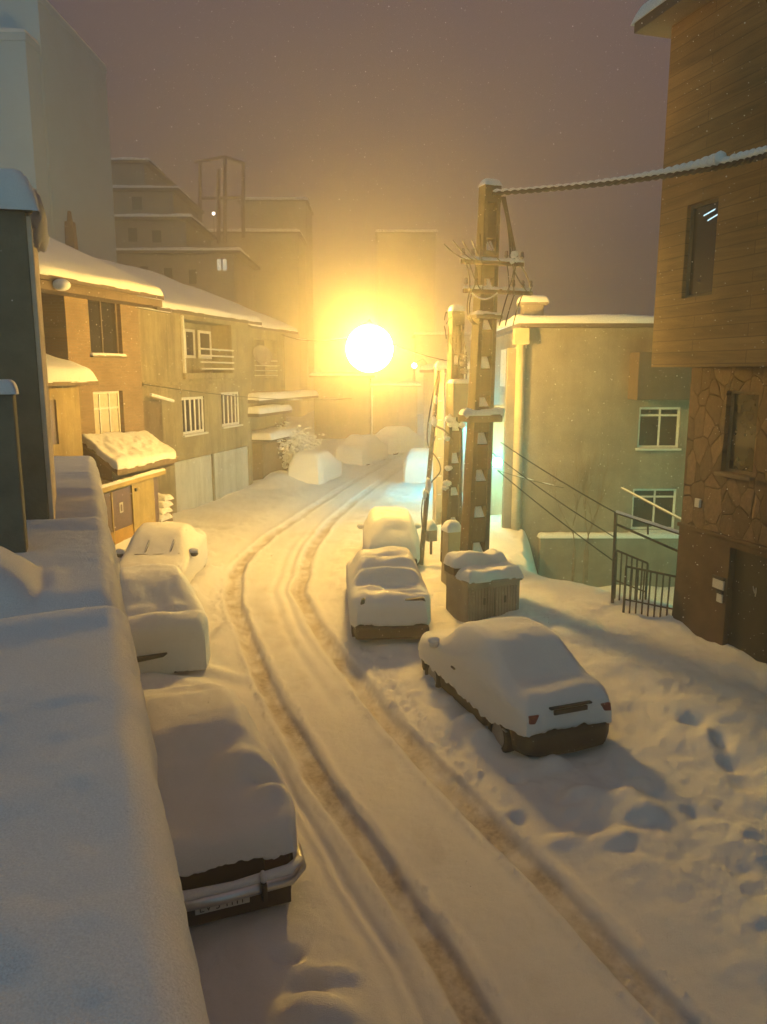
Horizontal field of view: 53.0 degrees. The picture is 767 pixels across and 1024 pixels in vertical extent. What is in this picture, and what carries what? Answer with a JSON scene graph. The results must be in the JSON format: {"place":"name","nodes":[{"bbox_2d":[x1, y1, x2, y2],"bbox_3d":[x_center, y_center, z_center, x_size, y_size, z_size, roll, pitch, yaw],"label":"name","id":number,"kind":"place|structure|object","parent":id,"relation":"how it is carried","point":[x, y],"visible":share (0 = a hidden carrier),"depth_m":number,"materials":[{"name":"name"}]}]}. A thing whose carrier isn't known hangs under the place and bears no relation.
{"place":"outdoors","nodes":[
{"label":"outdoors","id":0,"kind":"place"},
{"bbox_2d":[48,0,670,395],"label":"sky","id":1,"kind":"structure","parent":0,"point":[521,25],"materials":[{"name":"grey"}]},
{"bbox_2d":[0,0,766,966],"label":"falling snow","id":2,"kind":"structure","parent":0,"point":[372,322],"depth_m":11.65,"materials":[{"name":"white snow"}]},
{"bbox_2d":[115,396,766,1023],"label":"snowy street","id":3,"kind":"structure","parent":0,"point":[609,882],"depth_m":8.81,"materials":[{"name":"white snow"}]},
{"bbox_2d":[0,28,51,237],"bbox_3d":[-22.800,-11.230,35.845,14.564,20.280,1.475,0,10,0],"label":"apartment block","id":4,"kind":"structure","parent":3,"relation":"on","point":[18,52],"depth_m":34.13,"materials":[{"name":"grey concrete"}]},
{"bbox_2d":[0,0,116,262],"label":"apartment block","id":5,"kind":"structure","parent":3,"relation":"on","point":[79,66],"depth_m":38.44,"materials":[{"name":"grey concrete"}]},
{"bbox_2d":[46,354,98,455],"bbox_3d":[-8.991,-0.612,16.523,1.875,5.895,7.371,3,11,14],"label":"yellow annex","id":6,"kind":"object","parent":3,"relation":"on","point":[64,380],"visible":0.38,"depth_m":18.72,"materials":[{"name":"snow"},{"name":"yellow painted plaster"}]},
{"bbox_2d":[38,211,163,480],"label":"brick house","id":7,"kind":"structure","parent":3,"relation":"on","point":[106,357],"depth_m":21.75,"materials":[{"name":"brown brick"}]},
{"bbox_2d":[93,391,120,433],"bbox_3d":[-8.074,-2.851,22.263,0.060,1.278,1.451,3,11,14],"label":"window","id":8,"kind":"structure","parent":7,"relation":"in","point":[107,421],"depth_m":22.36,"materials":[{"name":"glass"}]},
{"bbox_2d":[88,300,126,357],"bbox_3d":[-7.940,-5.222,21.891,0.292,1.629,1.683,3,11,14],"label":"window","id":9,"kind":"structure","parent":7,"relation":"in","point":[104,344],"depth_m":21.99,"materials":[{"name":"grey glass"}]},
{"bbox_2d":[138,307,170,312],"bbox_3d":[-7.421,-6.630,25.221,0.040,0.109,8.144,2,10,11],"label":"overhead wire","id":10,"kind":"object","parent":7,"relation":"attached to","point":[153,310],"visible":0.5,"depth_m":24.94,"materials":[{"name":"rubber"}]},
{"bbox_2d":[143,384,351,399],"bbox_3d":[-4.633,-4.924,31.730,0.040,1.014,16.906,4,11,20],"label":"overhead wire","id":11,"kind":"object","parent":7,"relation":"attached to","point":[237,396],"visible":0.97,"depth_m":28.84,"materials":[{"name":"rubber"}]},
{"bbox_2d":[0,456,209,1023],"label":"terrace wall","id":12,"kind":"structure","parent":3,"relation":"on","point":[94,927],"depth_m":2.22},
{"bbox_2d":[0,379,27,552],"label":"gate post","id":13,"kind":"object","parent":12,"relation":"on","point":[13,532],"visible":0.94,"depth_m":5.11,"materials":[{"name":"grey metal"}]},
{"bbox_2d":[0,169,56,519],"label":"wall pillar","id":14,"kind":"structure","parent":12,"relation":"on","point":[24,238],"depth_m":6.08,"materials":[{"name":"paint"}]},
{"bbox_2d":[82,430,178,544],"bbox_3d":[-7.152,-0.448,21.279,2.030,3.471,5.840,2,10,10],"label":"street booth","id":15,"kind":"object","parent":3,"relation":"on","point":[128,471],"visible":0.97,"depth_m":20.31,"materials":[{"name":"snow"},{"name":"yellow painted wood"},{"name":"brown wood"}]},
{"bbox_2d":[104,486,133,544],"bbox_3d":[-6.711,0.153,19.486,0.050,1.430,1.427,2,10,9],"label":"door","id":16,"kind":"structure","parent":15,"relation":"in","point":[119,508],"depth_m":19.53,"materials":[{"name":"brown wood"}]},
{"bbox_2d":[40,257,261,512],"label":"house","id":17,"kind":"structure","parent":3,"relation":"on","point":[198,430],"depth_m":28.80,"materials":[{"name":"beige"}]},
{"bbox_2d":[143,399,163,442],"bbox_3d":[-7.591,-2.873,25.343,0.017,1.617,1.181,3,11,14],"label":"side door","id":18,"kind":"structure","parent":17,"relation":"in","point":[153,420],"depth_m":25.36,"materials":[{"name":"brown wood"}]},
{"bbox_2d":[185,329,195,357],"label":"window","id":19,"kind":"structure","parent":17,"relation":"in","point":[189,333],"depth_m":29.04,"materials":[{"name":"white glass"}]},
{"bbox_2d":[175,454,212,511],"bbox_3d":[-7.000,-1.081,28.374,0.058,2.380,2.839,3,11,14],"label":"garage door","id":20,"kind":"structure","parent":17,"relation":"in","point":[188,474],"depth_m":28.32,"materials":[{"name":"metal"}]},
{"bbox_2d":[182,396,207,436],"bbox_3d":[-6.914,-3.491,28.011,0.210,1.394,1.806,3,11,14],"label":"window","id":21,"kind":"structure","parent":17,"relation":"in","point":[193,418],"depth_m":28.08,"materials":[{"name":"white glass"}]},
{"bbox_2d":[197,330,211,358],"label":"window","id":22,"kind":"structure","parent":17,"relation":"in","point":[204,337],"depth_m":30.12,"materials":[{"name":"white glass"}]},
{"bbox_2d":[214,446,248,498],"bbox_3d":[-6.215,-1.634,31.418,0.058,2.380,3.196,3,11,14],"label":"garage door","id":23,"kind":"structure","parent":17,"relation":"in","point":[230,462],"depth_m":31.32,"materials":[{"name":"metal"}]},
{"bbox_2d":[221,392,242,428],"bbox_3d":[-6.148,-4.121,30.963,0.210,1.407,1.815,3,11,14],"label":"window","id":24,"kind":"structure","parent":17,"relation":"in","point":[230,410],"depth_m":31.05,"materials":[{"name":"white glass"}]},
{"bbox_2d":[116,522,207,582],"bbox_3d":[-5.282,1.031,18.433,1.908,1.476,3.981,-1,10,-4],"label":"parked car","id":25,"kind":"object","parent":3,"relation":"on","point":[182,549],"visible":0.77,"depth_m":17.73,"materials":[{"name":"white paint"}]},
{"bbox_2d":[120,563,209,673],"bbox_3d":[-4.303,1.756,14.216,1.672,1.557,4.150,-4,11,-21],"label":"parked car","id":26,"kind":"object","parent":3,"relation":"on","point":[175,630],"visible":0.64,"depth_m":12.67,"materials":[{"name":"paint"}]},
{"bbox_2d":[158,493,173,521],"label":"snowy steps","id":27,"kind":"structure","parent":3,"relation":"on","point":[165,507],"depth_m":22.70,"materials":[{"name":"white snow"}]},
{"bbox_2d":[111,157,259,310],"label":"stepped building","id":28,"kind":"structure","parent":3,"relation":"on","point":[181,239],"depth_m":61.02,"materials":[{"name":"grey concrete"}]},
{"bbox_2d":[128,228,137,241],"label":"window","id":29,"kind":"structure","parent":28,"relation":"in","point":[132,232],"depth_m":60.99,"materials":[{"name":"grey glass"}]},
{"bbox_2d":[132,197,141,209],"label":"window","id":30,"kind":"structure","parent":28,"relation":"in","point":[135,204],"depth_m":64.35,"materials":[{"name":"grey glass"}]},
{"bbox_2d":[152,230,161,241],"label":"window","id":31,"kind":"structure","parent":28,"relation":"in","point":[156,234],"depth_m":61.01,"materials":[{"name":"grey glass"}]},
{"bbox_2d":[164,268,172,278],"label":"window","id":32,"kind":"structure","parent":28,"relation":"in","point":[167,271],"depth_m":57.65,"materials":[{"name":"grey glass"}]},
{"bbox_2d":[189,270,196,283],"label":"window","id":33,"kind":"structure","parent":28,"relation":"in","point":[192,275],"depth_m":57.71,"materials":[{"name":"glass"}]},
{"bbox_2d":[217,259,220,269],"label":"lit window","id":34,"kind":"structure","parent":28,"relation":"in","point":[218,260],"depth_m":57.54,"materials":[{"name":"white glass"}]},
{"bbox_2d":[194,155,244,243],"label":"steel frame","id":35,"kind":"object","parent":28,"relation":"on","point":[224,197],"visible":0.95,"depth_m":81.20,"materials":[{"name":"metal"}]},
{"bbox_2d":[223,259,226,269],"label":"lit window","id":36,"kind":"structure","parent":28,"relation":"in","point":[224,260],"depth_m":57.54,"materials":[{"name":"white glass"}]},
{"bbox_2d":[143,683,306,926],"bbox_3d":[-2.138,2.816,8.593,1.673,1.482,4.176,-4,11,-21],"label":"parked car","id":37,"kind":"object","parent":3,"relation":"on","point":[233,833],"visible":0.69,"depth_m":7.27,"materials":[{"name":"paint"}]},
{"bbox_2d":[148,285,318,441],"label":"dish house","id":38,"kind":"structure","parent":3,"relation":"on","point":[270,383],"depth_m":35.60,"materials":[{"name":"beige paint"}]},
{"bbox_2d":[207,228,307,416],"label":"house","id":39,"kind":"structure","parent":3,"relation":"on","point":[282,283],"depth_m":83.56,"materials":[{"name":"beige paint"}]},
{"bbox_2d":[252,427,297,480],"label":"snowy shed","id":40,"kind":"structure","parent":3,"relation":"on","point":[265,446],"depth_m":33.83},
{"bbox_2d":[237,197,313,411],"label":"house","id":41,"kind":"structure","parent":3,"relation":"on","point":[289,214],"depth_m":91.34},
{"bbox_2d":[266,421,318,470],"bbox_3d":[-4.700,-2.963,36.617,3.731,2.793,4.059,-8,13,-38],"label":"snowy bush","id":42,"kind":"object","parent":3,"relation":"on","point":[294,441],"visible":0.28,"depth_m":35.46,"materials":[{"name":"white snow"}]},
{"bbox_2d":[294,427,324,451],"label":"snowy bush","id":43,"kind":"object","parent":3,"relation":"on","point":[311,440],"visible":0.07,"depth_m":40.39,"materials":[{"name":"white snow"}]},
{"bbox_2d":[288,450,341,484],"bbox_3d":[-3.148,-2.171,35.862,1.656,1.544,3.708,2,11,13],"label":"parked car","id":44,"kind":"object","parent":3,"relation":"on","point":[303,465],"visible":0.94,"depth_m":34.26,"materials":[{"name":"paint"}]},
{"bbox_2d":[309,372,374,438],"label":"house","id":45,"kind":"structure","parent":3,"relation":"on","point":[353,414],"depth_m":57.50,"materials":[{"name":"beige paint"}]},
{"bbox_2d":[336,434,387,465],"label":"parked car","id":46,"kind":"object","parent":3,"relation":"on","point":[372,445],"visible":0.98,"depth_m":41.98,"materials":[{"name":"paint"}]},
{"bbox_2d":[346,546,430,639],"bbox_3d":[0.024,1.463,15.990,1.544,1.499,4.036,-1,10,-4],"label":"parked car","id":47,"kind":"object","parent":3,"relation":"on","point":[388,610],"visible":1,"depth_m":14.29,"materials":[{"name":"white paint"}]},
{"bbox_2d":[357,507,420,565],"bbox_3d":[0.169,0.608,20.745,1.781,1.482,3.617,0,10,-2],"label":"parked car","id":48,"kind":"object","parent":3,"relation":"on","point":[388,528],"visible":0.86,"depth_m":19.25,"materials":[{"name":"paint"}]},
{"bbox_2d":[370,381,421,434],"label":"house","id":49,"kind":"structure","parent":3,"relation":"on","point":[401,400],"depth_m":60.48,"materials":[{"name":"beige paint"}]},
{"bbox_2d":[375,426,423,454],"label":"parked car","id":50,"kind":"object","parent":3,"relation":"on","point":[404,439],"visible":0.82,"depth_m":47.98,"materials":[{"name":"paint"}]},
{"bbox_2d":[375,229,437,381],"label":"house","id":51,"kind":"structure","parent":3,"relation":"on","point":[403,251],"depth_m":100.47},
{"bbox_2d":[403,448,432,483],"bbox_3d":[1.839,-2.217,35.950,1.635,1.603,3.829,1,10,6],"label":"parked car","id":52,"kind":"object","parent":3,"relation":"on","point":[415,458],"visible":0.56,"depth_m":34.19,"materials":[{"name":"paint"}]},
{"bbox_2d":[412,358,426,367],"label":"street lamp","id":53,"kind":"object","parent":3,"relation":"on","point":[414,365],"visible":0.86,"depth_m":56.91,"materials":[{"name":"metal"}]},
{"bbox_2d":[426,519,437,554],"bbox_3d":[1.277,0.794,20.780,0.303,1.206,0.277,-4,11,-21],"label":"meter box","id":54,"kind":"object","parent":3,"relation":"on","point":[431,532],"visible":0.89,"depth_m":20.63,"materials":[{"name":"grey metal"}]},
{"bbox_2d":[418,360,452,564],"bbox_3d":[1.308,-1.062,19.329,0.828,5.391,0.409,-4,11,-20],"label":"leaning post","id":55,"kind":"object","parent":3,"relation":"on","point":[440,365],"visible":1,"depth_m":19.29,"materials":[{"name":"wood"}]},
{"bbox_2d":[432,365,443,524],"bbox_3d":[1.770,-2.039,24.636,0.316,5.402,0.274,-4,11,-20],"label":"concrete pole","id":56,"kind":"object","parent":3,"relation":"on","point":[438,451],"visible":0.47,"depth_m":24.58,"materials":[{"name":"grey concrete"}]},
{"bbox_2d":[411,331,471,413],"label":"house","id":57,"kind":"structure","parent":3,"relation":"on","point":[437,345],"depth_m":90.09,"materials":[{"name":"beige paint"}]},
{"bbox_2d":[419,361,469,491],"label":"shop building","id":58,"kind":"structure","parent":3,"relation":"on","point":[427,370],"depth_m":43.53,"materials":[{"name":"paint"}]},
{"bbox_2d":[462,442,465,491],"bbox_3d":[3.425,-1.789,31.659,0.950,2.200,0.057,0,10,0],"label":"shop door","id":59,"kind":"structure","parent":58,"relation":"in","point":[464,443],"depth_m":31.59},
{"bbox_2d":[440,520,460,584],"bbox_3d":[1.573,1.049,17.773,0.413,1.780,0.418,-4,11,-21],"label":"junction post","id":60,"kind":"object","parent":3,"relation":"on","point":[451,529],"visible":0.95,"depth_m":17.56,"materials":[{"name":"grey metal"}]},
{"bbox_2d":[440,304,468,561],"bbox_3d":[1.736,-1.736,19.220,0.711,6.744,1.002,-3,11,-16],"label":"concrete pole","id":61,"kind":"object","parent":3,"relation":"on","point":[457,383],"visible":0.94,"depth_m":19.10,"materials":[{"name":"concrete"}]},
{"bbox_2d":[387,341,450,361],"bbox_3d":[0.669,-4.250,19.759,2.636,0.797,0.024,8,13,37],"label":"overhead wire","id":62,"kind":"object","parent":61,"relation":"attached to","point":[419,353],"visible":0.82,"depth_m":19.59,"materials":[{"name":"rubber"}]},
{"bbox_2d":[346,320,392,371],"bbox_3d":[-0.374,-4.431,20.539,1.240,1.380,1.240,0,10,0],"label":"street lamp","id":63,"kind":"object","parent":62,"relation":"hanging from","point":[371,350],"visible":1,"depth_m":20.11,"materials":[{"name":"glass"}]},
{"bbox_2d":[281,334,348,340],"bbox_3d":[-2.400,-6.219,26.922,0.040,0.645,13.809,-3,11,-17],"label":"overhead wire","id":64,"kind":"object","parent":63,"relation":"attached to","point":[309,340],"visible":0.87,"depth_m":28.47,"materials":[{"name":"rubber"}]},
{"bbox_2d":[443,548,523,622],"bbox_3d":[2.005,1.578,15.586,1.334,1.621,1.055,-4,11,-22],"label":"utility cabinet","id":65,"kind":"object","parent":3,"relation":"on","point":[463,604],"visible":0.92,"depth_m":15.22,"materials":[{"name":"wood"}]},
{"bbox_2d":[444,178,532,551],"bbox_3d":[2.138,-2.353,16.315,2.077,8.996,0.947,-3,11,-16],"label":"concrete pole","id":66,"kind":"object","parent":3,"relation":"on","point":[480,415],"visible":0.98,"depth_m":16.16,"materials":[{"name":"concrete"}]},
{"bbox_2d":[492,145,766,195],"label":"overhead cable","id":67,"kind":"object","parent":66,"relation":"attached to","point":[720,160],"visible":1,"depth_m":11.60,"materials":[{"name":"rubber"}]},
{"bbox_2d":[490,405,504,514],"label":"alley wall","id":68,"kind":"structure","parent":3,"relation":"on","point":[496,481],"depth_m":26.47,"materials":[{"name":"paint"}]},
{"bbox_2d":[490,470,492,514],"bbox_3d":[3.550,-0.615,26.593,0.400,1.700,0.048,0,10,0],"label":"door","id":69,"kind":"structure","parent":68,"relation":"in","point":[492,470],"depth_m":26.59,"materials":[{"name":"white"}]},
{"bbox_2d":[492,453,501,466],"bbox_3d":[3.754,-1.738,25.766,0.320,0.365,1.238,0,10,0],"label":"wall lamp","id":70,"kind":"object","parent":68,"relation":"attached to","point":[497,461],"visible":0.96,"depth_m":25.21,"materials":[{"name":"glass"}]},
{"bbox_2d":[418,616,611,756],"bbox_3d":[1.835,2.347,11.569,1.776,1.440,3.619,-4,11,-20],"label":"parked car","id":71,"kind":"object","parent":3,"relation":"on","point":[549,718],"visible":0.99,"depth_m":10.51,"materials":[{"name":"white paint"}]},
{"bbox_2d":[469,295,691,586],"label":"rendered building","id":72,"kind":"structure","parent":3,"relation":"on","point":[619,353],"depth_m":24.00,"materials":[{"name":"beige paint"}]},
{"bbox_2d":[498,470,562,487],"bbox_3d":[4.514,-0.998,23.500,2.251,0.645,0.040,-3,11,-15],"label":"overhead wire","id":73,"kind":"object","parent":72,"relation":"attached to","point":[532,480],"visible":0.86,"depth_m":23.51,"materials":[{"name":"rubber"}]},
{"bbox_2d":[629,489,675,531],"bbox_3d":[8.574,-0.054,24.399,1.515,1.384,0.230,0,10,0],"label":"window","id":74,"kind":"structure","parent":72,"relation":"in","point":[642,509],"depth_m":24.46,"materials":[{"name":"grey glass"}]},
{"bbox_2d":[635,407,680,450],"bbox_3d":[8.573,-2.591,23.938,1.414,1.335,0.230,0,10,0],"label":"window","id":75,"kind":"structure","parent":72,"relation":"in","point":[663,429],"depth_m":24.00,"materials":[{"name":"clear glass"}]},
{"bbox_2d":[547,446,618,584],"bbox_3d":[5.976,0.275,23.209,2.211,4.759,0.473,0,10,0],"label":"bare shrub","id":76,"kind":"object","parent":3,"relation":"on","point":[586,555],"visible":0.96,"depth_m":23.05,"materials":[{"name":"brown plant"}]},
{"bbox_2d":[611,510,678,616],"bbox_3d":[5.161,1.139,15.139,1.470,2.209,0.709,8,13,38],"label":"iron railing","id":77,"kind":"object","parent":3,"relation":"on","point":[615,557],"visible":0.82,"depth_m":15.08,"materials":[{"name":"black metal"}]},
{"bbox_2d":[497,470,611,559],"bbox_3d":[3.585,0.052,16.170,2.632,1.707,0.024,6,12,32],"label":"overhead wire","id":78,"kind":"object","parent":77,"relation":"attached to","point":[553,515],"visible":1,"depth_m":16.18,"materials":[{"name":"rubber"}]},
{"bbox_2d":[500,459,612,536],"bbox_3d":[3.611,-0.313,16.104,2.568,1.451,0.022,7,12,33],"label":"overhead wire","id":79,"kind":"object","parent":77,"relation":"attached to","point":[556,499],"visible":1,"depth_m":16.09,"materials":[{"name":"rubber"}]},
{"bbox_2d":[500,442,614,512],"bbox_3d":[3.600,-0.743,16.026,2.568,1.309,0.026,7,12,33],"label":"overhead wire","id":80,"kind":"object","parent":77,"relation":"attached to","point":[558,479],"visible":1,"depth_m":15.99,"materials":[{"name":"rubber"}]},
{"bbox_2d":[630,0,766,663],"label":"clad building","id":81,"kind":"structure","parent":3,"relation":"on","point":[720,606],"depth_m":12.26,"materials":[{"name":"wood"}]},
{"bbox_2d":[620,487,680,519],"bbox_3d":[6.710,-0.211,19.273,0.040,0.559,2.219,-5,11,-25],"label":"slanting pipe","id":82,"kind":"object","parent":81,"relation":"attached to","point":[653,504],"visible":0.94,"depth_m":19.24,"materials":[{"name":"white metal"}]},
{"bbox_2d":[685,197,718,297],"bbox_3d":[5.022,-4.104,12.013,0.060,1.430,0.720,-3,11,-16],"label":"window","id":83,"kind":"structure","parent":81,"relation":"in","point":[702,235],"depth_m":12.08,"materials":[{"name":"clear glass"}]},
{"bbox_2d":[713,391,758,480],"bbox_3d":[5.889,-1.270,12.681,0.250,1.425,0.848,-3,11,-16],"label":"window","id":84,"kind":"structure","parent":81,"relation":"in","point":[744,404],"depth_m":12.77,"materials":[{"name":"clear glass"}]},
{"bbox_2d":[728,549,766,663],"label":"door","id":85,"kind":"structure","parent":81,"relation":"in","point":[748,617],"depth_m":12.73,"materials":[{"name":"brown wood"}]}
]}

